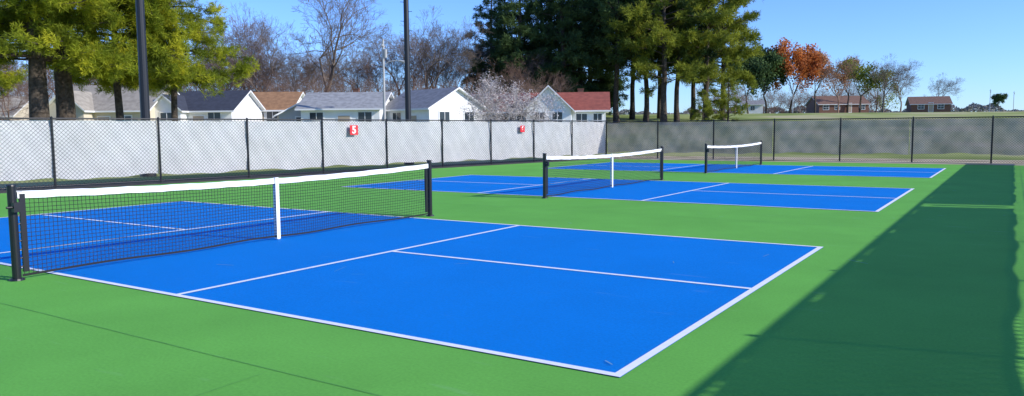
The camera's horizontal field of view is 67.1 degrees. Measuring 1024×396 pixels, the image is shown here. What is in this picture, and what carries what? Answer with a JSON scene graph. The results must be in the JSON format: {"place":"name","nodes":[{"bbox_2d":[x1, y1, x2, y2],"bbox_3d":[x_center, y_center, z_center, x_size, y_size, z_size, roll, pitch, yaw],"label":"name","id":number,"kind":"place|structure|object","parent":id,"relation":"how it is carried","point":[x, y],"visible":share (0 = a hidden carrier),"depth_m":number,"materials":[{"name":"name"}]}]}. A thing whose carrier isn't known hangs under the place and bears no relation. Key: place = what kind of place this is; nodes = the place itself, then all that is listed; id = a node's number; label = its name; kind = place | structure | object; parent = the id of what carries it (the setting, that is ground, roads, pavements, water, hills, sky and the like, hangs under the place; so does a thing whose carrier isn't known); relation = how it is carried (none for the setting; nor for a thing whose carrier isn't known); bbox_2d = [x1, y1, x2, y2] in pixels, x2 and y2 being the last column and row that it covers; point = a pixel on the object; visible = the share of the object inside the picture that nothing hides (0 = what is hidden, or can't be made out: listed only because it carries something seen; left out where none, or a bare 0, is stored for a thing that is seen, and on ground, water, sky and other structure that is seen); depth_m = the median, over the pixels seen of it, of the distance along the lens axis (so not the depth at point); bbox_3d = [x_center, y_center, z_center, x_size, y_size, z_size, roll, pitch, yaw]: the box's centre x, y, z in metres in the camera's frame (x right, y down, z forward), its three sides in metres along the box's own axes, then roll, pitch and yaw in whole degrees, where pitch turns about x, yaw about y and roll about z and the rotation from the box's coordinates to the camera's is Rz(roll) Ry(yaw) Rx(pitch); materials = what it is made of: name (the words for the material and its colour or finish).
{"place":"outdoors","nodes":[
{"label":"outdoors","id":0,"kind":"place"},
{"bbox_2d":[0,159,1023,395],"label":"court pavement","id":1,"kind":"structure","parent":0,"point":[918,290],"depth_m":6.17,"materials":[{"name":"paint"}]},
{"bbox_2d":[0,201,822,377],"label":"pickleball court","id":2,"kind":"object","parent":1,"relation":"on","point":[622,303],"visible":0.9,"depth_m":8.23,"materials":[{"name":"paint"}]},
{"bbox_2d":[6,160,433,281],"bbox_3d":[-3.313,0.093,10.865,0.175,0.999,6.995,3,6,33],"label":"pickleball net","id":3,"kind":"object","parent":2,"relation":"on","point":[14,207],"visible":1,"depth_m":9.62,"materials":[{"name":"black"}]},
{"bbox_2d":[343,175,913,211],"bbox_3d":[2.583,-0.269,20.009,13.412,0.004,6.096,3,6,33],"label":"pickleball court","id":4,"kind":"object","parent":1,"relation":"on","point":[868,199],"visible":0.91,"depth_m":18.70,"materials":[{"name":"paint"}]},
{"bbox_2d":[542,146,663,198],"bbox_3d":[2.584,-0.760,19.949,0.175,0.999,6.995,3,6,33],"label":"pickleball net","id":5,"kind":"object","parent":4,"relation":"on","point":[546,165],"visible":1,"depth_m":19.31,"materials":[{"name":"black"}]},
{"bbox_2d":[541,162,945,177],"bbox_3d":[8.409,-1.112,28.983,13.412,0.004,6.096,3,6,33],"label":"pickleball court","id":6,"kind":"object","parent":1,"relation":"on","point":[843,171],"visible":0.91,"depth_m":27.91,"materials":[{"name":"paint"}]},
{"bbox_2d":[704,140,762,172],"bbox_3d":[8.410,-1.603,28.924,0.175,0.999,6.995,3,6,33],"label":"pickleball net","id":7,"kind":"object","parent":6,"relation":"on","point":[707,150],"visible":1,"depth_m":28.51,"materials":[{"name":"black"}]},
{"bbox_2d":[0,111,1023,187],"bbox_3d":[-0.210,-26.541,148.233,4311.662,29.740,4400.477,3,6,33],"label":"ground","id":8,"kind":"structure","parent":0,"point":[670,117],"depth_m":42.70,"materials":[{"name":"green plant"}]},
{"bbox_2d":[0,4,27,98],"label":"pine tree","id":9,"kind":"object","parent":8,"relation":"on","point":[7,80],"visible":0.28,"depth_m":54.15,"materials":[{"name":"green plant"}]},
{"bbox_2d":[0,64,28,119],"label":"bare tree","id":10,"kind":"object","parent":8,"relation":"on","point":[17,108],"visible":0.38,"depth_m":57.23,"materials":[{"name":"plant"}]},
{"bbox_2d":[0,62,28,114],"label":"bare tree","id":11,"kind":"object","parent":8,"relation":"on","point":[23,93],"visible":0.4,"depth_m":59.43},
{"bbox_2d":[10,103,28,119],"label":"walls","id":12,"kind":"structure","parent":8,"relation":"on","point":[22,113],"depth_m":62.95,"materials":[{"name":"beige"}]},
{"bbox_2d":[0,96,28,116],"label":"roof","id":13,"kind":"structure","parent":12,"relation":"on","point":[14,113],"depth_m":62.22,"materials":[{"name":"grey"}]},
{"bbox_2d":[0,0,137,119],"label":"pine tree","id":14,"kind":"object","parent":8,"relation":"on","point":[38,88],"visible":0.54,"depth_m":36.75,"materials":[{"name":"green plant"}]},
{"bbox_2d":[49,101,93,119],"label":"wing walls","id":15,"kind":"structure","parent":8,"relation":"on","point":[80,113],"depth_m":57.71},
{"bbox_2d":[49,91,96,112],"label":"wing roof","id":16,"kind":"structure","parent":15,"relation":"on","point":[83,101],"depth_m":58.35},
{"bbox_2d":[0,0,189,119],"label":"pine tree","id":17,"kind":"object","parent":8,"relation":"on","point":[64,82],"visible":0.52,"depth_m":36.99,"materials":[{"name":"green plant"}]},
{"bbox_2d":[14,0,206,117],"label":"pine tree","id":18,"kind":"object","parent":8,"relation":"on","point":[162,54],"visible":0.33,"depth_m":39.61,"materials":[{"name":"green plant"}]},
{"bbox_2d":[94,92,166,120],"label":"walls","id":19,"kind":"structure","parent":8,"relation":"on","point":[134,114],"depth_m":58.59,"materials":[{"name":"beige"}]},
{"bbox_2d":[73,85,179,112],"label":"roof","id":20,"kind":"structure","parent":19,"relation":"on","point":[102,102],"depth_m":59.45,"materials":[{"name":"gray asphalt shingles"}]},
{"bbox_2d":[135,0,156,176],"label":"stadium light pole","id":21,"kind":"object","parent":8,"relation":"on","point":[142,65],"visible":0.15,"depth_m":26.78,"materials":[{"name":"black metal"}]},
{"bbox_2d":[155,97,187,134],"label":"wing walls","id":22,"kind":"structure","parent":8,"relation":"on","point":[163,105],"depth_m":59.17,"materials":[{"name":"paint"}]},
{"bbox_2d":[153,94,190,112],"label":"wing roof","id":23,"kind":"structure","parent":22,"relation":"on","point":[182,104],"depth_m":59.55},
{"bbox_2d":[88,0,259,120],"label":"pine tree","id":24,"kind":"object","parent":8,"relation":"on","point":[198,74],"visible":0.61,"depth_m":42.92,"materials":[{"name":"green plant"}]},
{"bbox_2d":[187,94,261,120],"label":"walls","id":25,"kind":"structure","parent":8,"relation":"on","point":[248,107],"depth_m":61.74,"materials":[{"name":"white"}]},
{"bbox_2d":[159,112,221,120],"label":"window frames","id":26,"kind":"structure","parent":25,"relation":"attached to","point":[194,115],"depth_m":59.69,"materials":[{"name":"white paint"}]},
{"bbox_2d":[161,113,220,120],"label":"windows and door","id":27,"kind":"structure","parent":26,"relation":"attached to","point":[211,115],"depth_m":59.72,"materials":[{"name":"black glass"}]},
{"bbox_2d":[178,90,266,112],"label":"roof","id":28,"kind":"structure","parent":25,"relation":"on","point":[229,101],"depth_m":61.00,"materials":[{"name":"dark gray asphalt shingles"}]},
{"bbox_2d":[190,21,281,89],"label":"bare tree","id":29,"kind":"object","parent":8,"relation":"on","point":[255,46],"visible":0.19,"depth_m":80.01,"materials":[{"name":"plant"}]},
{"bbox_2d":[188,1,297,91],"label":"bare tree","id":30,"kind":"object","parent":8,"relation":"on","point":[273,50],"visible":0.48,"depth_m":72.44,"materials":[{"name":"plant"}]},
{"bbox_2d":[205,13,313,89],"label":"bare tree","id":31,"kind":"object","parent":8,"relation":"on","point":[253,46],"visible":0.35,"depth_m":81.09,"materials":[{"name":"plant"}]},
{"bbox_2d":[277,106,300,120],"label":"walls","id":32,"kind":"structure","parent":8,"relation":"on","point":[291,113],"depth_m":60.40,"materials":[{"name":"grey"}]},
{"bbox_2d":[273,103,298,117],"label":"roof","id":33,"kind":"structure","parent":32,"relation":"on","point":[286,109],"depth_m":59.98,"materials":[{"name":"white paint"}]},
{"bbox_2d":[0,159,592,192],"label":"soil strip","id":34,"kind":"object","parent":8,"relation":"on","point":[146,182],"visible":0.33,"depth_m":25.35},
{"bbox_2d":[0,116,606,190],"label":"chain link fence","id":35,"kind":"object","parent":8,"relation":"on","point":[41,149],"visible":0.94,"depth_m":25.92,"materials":[{"name":"black metal"}]},
{"bbox_2d":[350,125,357,134],"bbox_3d":[-5.896,-2.530,28.767,0.052,0.360,0.360,4,7,42],"label":"court number sign","id":36,"kind":"object","parent":35,"relation":"attached to","point":[353,129],"visible":1,"depth_m":28.75,"materials":[{"name":"red"}]},
{"bbox_2d":[520,126,524,131],"bbox_3d":[0.476,-3.197,35.714,0.052,0.300,0.300,4,7,42],"label":"court number sign","id":37,"kind":"object","parent":35,"relation":"attached to","point":[522,128],"visible":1,"depth_m":35.69,"materials":[{"name":"red"}]},
{"bbox_2d":[280,0,392,91],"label":"bare tree","id":38,"kind":"object","parent":8,"relation":"on","point":[341,18],"visible":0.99,"depth_m":75.47,"materials":[{"name":"plant"}]},
{"bbox_2d":[301,99,389,121],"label":"walls","id":39,"kind":"structure","parent":8,"relation":"on","point":[333,114],"depth_m":57.99,"materials":[{"name":"white"}]},
{"bbox_2d":[309,111,372,121],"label":"window frames","id":40,"kind":"structure","parent":39,"relation":"attached to","point":[337,115],"depth_m":57.97,"materials":[{"name":"white paint"}]},
{"bbox_2d":[310,112,371,121],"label":"windows and door","id":41,"kind":"structure","parent":40,"relation":"attached to","point":[364,115],"depth_m":57.91,"materials":[{"name":"black glass"}]},
{"bbox_2d":[295,92,393,110],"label":"roof","id":42,"kind":"structure","parent":39,"relation":"on","point":[342,101],"depth_m":58.88,"materials":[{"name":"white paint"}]},
{"bbox_2d":[381,39,403,118],"bbox_3d":[-8.492,-7.465,55.551,1.620,7.800,1.200,0,5,0],"label":"utility pole","id":43,"kind":"object","parent":8,"relation":"on","point":[384,53],"visible":0.88,"depth_m":55.35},
{"bbox_2d":[402,0,413,164],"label":"stadium light pole","id":44,"kind":"object","parent":8,"relation":"on","point":[406,59],"visible":0.81,"depth_m":34.52,"materials":[{"name":"black metal"}]},
{"bbox_2d":[386,90,482,121],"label":"walls","id":45,"kind":"structure","parent":8,"relation":"on","point":[451,104],"depth_m":57.27,"materials":[{"name":"white"}]},
{"bbox_2d":[392,111,474,121],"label":"window frames","id":46,"kind":"structure","parent":45,"relation":"attached to","point":[438,114],"depth_m":58.05,"materials":[{"name":"white paint"}]},
{"bbox_2d":[393,112,473,121],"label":"windows and door","id":47,"kind":"structure","parent":46,"relation":"attached to","point":[443,116],"depth_m":57.19,"materials":[{"name":"black glass"}]},
{"bbox_2d":[386,87,488,110],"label":"roof","id":48,"kind":"structure","parent":45,"relation":"on","point":[425,99],"depth_m":57.98,"materials":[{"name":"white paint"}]},
{"bbox_2d":[389,6,491,89],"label":"bare tree","id":49,"kind":"object","parent":8,"relation":"on","point":[445,44],"visible":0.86,"depth_m":84.47,"materials":[{"name":"plant"}]},
{"bbox_2d":[0,23,913,113],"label":"distant tree row","id":50,"kind":"object","parent":8,"relation":"on","point":[339,80],"visible":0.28,"depth_m":89.62,"materials":[{"name":"plant"}]},
{"bbox_2d":[461,0,515,93],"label":"pine tree","id":51,"kind":"object","parent":8,"relation":"on","point":[476,15],"visible":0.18,"depth_m":93.82,"materials":[{"name":"green plant"}]},
{"bbox_2d":[466,0,531,93],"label":"pine tree","id":52,"kind":"object","parent":8,"relation":"on","point":[482,64],"visible":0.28,"depth_m":89.13,"materials":[{"name":"green plant"}]},
{"bbox_2d":[457,66,576,121],"bbox_3d":[0.098,-5.867,50.773,8.847,5.459,6.585,1,5,15],"label":"crepe myrtle tree","id":53,"kind":"object","parent":8,"relation":"on","point":[490,98],"visible":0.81,"depth_m":50.70,"materials":[{"name":"plant"}]},
{"bbox_2d":[479,0,556,92],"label":"pine tree","id":54,"kind":"object","parent":8,"relation":"on","point":[507,44],"visible":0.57,"depth_m":86.73,"materials":[{"name":"green plant"}]},
{"bbox_2d":[526,87,571,121],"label":"wing walls","id":55,"kind":"structure","parent":8,"relation":"on","point":[567,113],"depth_m":56.53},
{"bbox_2d":[523,85,575,112],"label":"wing roof","id":56,"kind":"structure","parent":55,"relation":"on","point":[556,94],"depth_m":56.16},
{"bbox_2d":[514,0,583,89],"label":"pine tree","id":57,"kind":"object","parent":8,"relation":"on","point":[531,47],"visible":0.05,"depth_m":93.50,"materials":[{"name":"green plant"}]},
{"bbox_2d":[525,0,583,73],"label":"pine tree","id":58,"kind":"object","parent":8,"relation":"on","point":[549,27],"depth_m":103.70,"materials":[{"name":"green plant"}]},
{"bbox_2d":[524,0,606,91],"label":"pine tree","id":59,"kind":"object","parent":8,"relation":"on","point":[565,58],"visible":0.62,"depth_m":86.26,"materials":[{"name":"green plant"}]},
{"bbox_2d":[549,0,628,109],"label":"pine tree","id":60,"kind":"object","parent":8,"relation":"on","point":[607,82],"visible":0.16,"depth_m":90.97,"materials":[{"name":"green plant"}]},
{"bbox_2d":[572,112,605,121],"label":"walls","id":61,"kind":"structure","parent":8,"relation":"on","point":[590,116],"depth_m":57.94,"materials":[{"name":"white"}]},
{"bbox_2d":[534,111,602,121],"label":"window frames","id":62,"kind":"structure","parent":61,"relation":"attached to","point":[597,120],"depth_m":57.82,"materials":[{"name":"white paint"}]},
{"bbox_2d":[535,112,601,121],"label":"windows and door","id":63,"kind":"structure","parent":62,"relation":"attached to","point":[578,116],"depth_m":57.82,"materials":[{"name":"black glass"}]},
{"bbox_2d":[527,92,610,112],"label":"roof","id":64,"kind":"structure","parent":61,"relation":"on","point":[588,101],"depth_m":59.02,"materials":[{"name":"red"}]},
{"bbox_2d":[569,1,627,89],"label":"pine tree","id":65,"kind":"object","parent":8,"relation":"on","point":[600,30],"visible":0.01,"depth_m":95.78,"materials":[{"name":"green plant"}]},
{"bbox_2d":[575,22,629,114],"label":"pine tree","id":66,"kind":"object","parent":8,"relation":"on","point":[621,85],"visible":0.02,"depth_m":106.14,"materials":[{"name":"green plant"}]},
{"bbox_2d":[559,0,670,122],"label":"pine tree","id":67,"kind":"object","parent":8,"relation":"on","point":[604,9],"visible":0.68,"depth_m":85.25,"materials":[{"name":"green plant"}]},
{"bbox_2d":[605,20,667,118],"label":"pine tree","id":68,"kind":"object","parent":8,"relation":"on","point":[632,102],"visible":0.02,"depth_m":94.98,"materials":[{"name":"brown plant"}]},
{"bbox_2d":[594,0,688,120],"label":"pine tree","id":69,"kind":"object","parent":8,"relation":"on","point":[646,107],"visible":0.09,"depth_m":86.93,"materials":[{"name":"green plant"}]},
{"bbox_2d":[605,0,719,120],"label":"pine tree","id":70,"kind":"object","parent":8,"relation":"on","point":[642,69],"visible":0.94,"depth_m":81.45,"materials":[{"name":"green plant"}]},
{"bbox_2d":[657,59,672,118],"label":"pine tree","id":71,"kind":"object","parent":8,"relation":"on","point":[659,104],"depth_m":97.13,"materials":[{"name":"brown plant"}]},
{"bbox_2d":[631,0,720,121],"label":"pine tree","id":72,"kind":"object","parent":8,"relation":"on","point":[695,23],"visible":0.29,"depth_m":84.18,"materials":[{"name":"green plant"}]},
{"bbox_2d":[667,7,736,118],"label":"pine tree","id":73,"kind":"object","parent":8,"relation":"on","point":[693,98],"visible":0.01,"depth_m":94.06,"materials":[{"name":"green plant"}]},
{"bbox_2d":[689,90,719,121],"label":"pine tree","id":74,"kind":"object","parent":8,"relation":"on","point":[703,109],"visible":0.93,"depth_m":81.16,"materials":[{"name":"green plant"}]},
{"bbox_2d":[649,0,762,121],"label":"pine tree","id":75,"kind":"object","parent":8,"relation":"on","point":[725,15],"visible":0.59,"depth_m":83.30,"materials":[{"name":"green plant"}]},
{"bbox_2d":[676,0,764,119],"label":"pine tree","id":76,"kind":"object","parent":8,"relation":"on","point":[747,77],"visible":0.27,"depth_m":89.04,"materials":[{"name":"green plant"}]},
{"bbox_2d":[705,76,750,121],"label":"pine tree","id":77,"kind":"object","parent":8,"relation":"on","point":[721,101],"visible":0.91,"depth_m":82.87,"materials":[{"name":"green plant"}]},
{"bbox_2d":[718,84,749,110],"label":"bare tree","id":78,"kind":"object","parent":8,"relation":"on","point":[737,94],"visible":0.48,"depth_m":118.65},
{"bbox_2d":[725,56,772,113],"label":"evergreen tree","id":79,"kind":"object","parent":8,"relation":"on","point":[757,69],"visible":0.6,"depth_m":142.43,"materials":[{"name":"green plant"}]},
{"bbox_2d":[739,100,764,113],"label":"white shed","id":80,"kind":"structure","parent":8,"relation":"on","point":[756,106],"depth_m":162.50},
{"bbox_2d":[748,44,791,112],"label":"evergreen tree","id":81,"kind":"object","parent":8,"relation":"on","point":[773,57],"visible":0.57,"depth_m":146.13,"materials":[{"name":"green plant"}]},
{"bbox_2d":[767,37,827,112],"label":"autumn tree","id":82,"kind":"object","parent":8,"relation":"on","point":[807,64],"visible":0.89,"depth_m":147.39,"materials":[{"name":"orange plant"}]},
{"bbox_2d":[589,156,1023,164],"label":"dry grass strip","id":83,"kind":"object","parent":8,"relation":"on","point":[928,161],"visible":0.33,"depth_m":35.35,"materials":[{"name":"green"}]},
{"bbox_2d":[605,115,1023,163],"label":"chain link fence","id":84,"kind":"object","parent":8,"relation":"on","point":[990,135],"visible":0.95,"depth_m":34.71,"materials":[{"name":"black metal"}]},
{"bbox_2d":[606,102,1023,114],"bbox_3d":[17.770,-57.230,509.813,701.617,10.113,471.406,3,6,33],"label":"distant treeline","id":85,"kind":"object","parent":8,"relation":"on","point":[974,107],"visible":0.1,"depth_m":483.31,"materials":[{"name":"plant"}]},
{"bbox_2d":[813,47,840,112],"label":"autumn tree","id":86,"kind":"object","parent":8,"relation":"on","point":[823,57],"visible":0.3,"depth_m":152.68,"materials":[{"name":"orange plant"}]},
{"bbox_2d":[806,98,868,112],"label":"walls","id":87,"kind":"structure","parent":8,"relation":"on","point":[819,108],"depth_m":174.61,"materials":[{"name":"brick"}]},
{"bbox_2d":[804,96,870,105],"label":"roof","id":88,"kind":"structure","parent":87,"relation":"on","point":[831,100],"depth_m":176.16,"materials":[{"name":"brown"}]},
{"bbox_2d":[816,55,863,112],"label":"bare tree","id":89,"kind":"object","parent":8,"relation":"on","point":[833,74],"visible":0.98,"depth_m":148.72,"materials":[{"name":"plant"}]},
{"bbox_2d":[830,55,860,112],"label":"autumn tree","id":90,"kind":"object","parent":8,"relation":"on","point":[847,76],"visible":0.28,"depth_m":173.41,"materials":[{"name":"orange plant"}]},
{"bbox_2d":[835,57,902,112],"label":"evergreen tree","id":91,"kind":"object","parent":8,"relation":"on","point":[861,77],"visible":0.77,"depth_m":156.56,"materials":[{"name":"sparse green leaves"},{"name":"bare twigs"},{"name":"bark"}]},
{"bbox_2d":[846,63,892,112],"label":"bare tree","id":92,"kind":"object","parent":8,"relation":"on","point":[876,88],"visible":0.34,"depth_m":158.93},
{"bbox_2d":[864,53,922,112],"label":"bare tree","id":93,"kind":"object","parent":8,"relation":"on","point":[909,67],"visible":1,"depth_m":134.74,"materials":[{"name":"plant"}]},
{"bbox_2d":[880,65,920,111],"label":"bare tree","id":94,"kind":"object","parent":8,"relation":"on","point":[897,90],"visible":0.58,"depth_m":147.91,"materials":[{"name":"plant"}]},
{"bbox_2d":[906,101,950,111],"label":"walls","id":95,"kind":"structure","parent":8,"relation":"on","point":[914,108],"depth_m":175.55,"materials":[{"name":"brick"}]},
{"bbox_2d":[905,96,952,105],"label":"roof","id":96,"kind":"structure","parent":95,"relation":"on","point":[925,100],"depth_m":176.70,"materials":[{"name":"brown"}]},
{"bbox_2d":[923,72,966,99],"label":"bare tree","id":97,"kind":"object","parent":8,"relation":"on","point":[945,85],"visible":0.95,"depth_m":186.19,"materials":[{"name":"plant"}]},
{"bbox_2d":[991,93,1008,111],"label":"evergreen tree","id":98,"kind":"object","parent":8,"relation":"on","point":[998,98],"visible":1,"depth_m":327.38,"materials":[{"name":"green plant"}]},
{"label":"walls","id":99,"kind":"object","parent":8,"relation":"on","visible":0},
{"bbox_2d":[262,111,279,120],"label":"window frames","id":100,"kind":"structure","parent":99,"relation":"attached to","point":[272,114],"depth_m":65.02,"materials":[{"name":"white paint"}]},
{"bbox_2d":[262,112,277,120],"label":"windows and door","id":101,"kind":"structure","parent":100,"relation":"attached to","point":[269,115],"depth_m":65.03,"materials":[{"name":"black glass"}]},
{"bbox_2d":[253,92,304,111],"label":"roof","id":102,"kind":"structure","parent":99,"relation":"on","point":[275,101],"depth_m":66.22,"materials":[{"name":"brown"}]},
{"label":"walls","id":103,"kind":"object","parent":8,"relation":"on","visible":0},
{"bbox_2d":[473,93,528,112],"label":"roof","id":104,"kind":"structure","parent":103,"relation":"on","point":[518,94],"depth_m":62.23,"materials":[{"name":"white paint"}]},
{"bbox_2d":[7,0,1023,114],"label":"sky","id":105,"kind":"structure","parent":0,"point":[979,42],"materials":[{"name":"blue"}]},
{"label":"window frames","id":106,"kind":"object","parent":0,"visible":0},
{"bbox_2d":[484,113,523,121],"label":"windows and door","id":107,"kind":"structure","parent":106,"relation":"attached to","point":[519,115],"depth_m":60.81,"materials":[{"name":"grey glass"}]},
{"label":"window frames","id":108,"kind":"object","parent":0,"visible":0},
{"bbox_2d":[823,103,864,111],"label":"windows and door","id":109,"kind":"structure","parent":108,"relation":"attached to","point":[825,107],"depth_m":174.42,"materials":[{"name":"white glass"}]},
{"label":"window frames","id":110,"kind":"object","parent":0,"visible":0},
{"bbox_2d":[918,104,943,111],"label":"windows and door","id":111,"kind":"structure","parent":110,"relation":"attached to","point":[930,107],"depth_m":175.13,"materials":[{"name":"white glass"}]}
]}

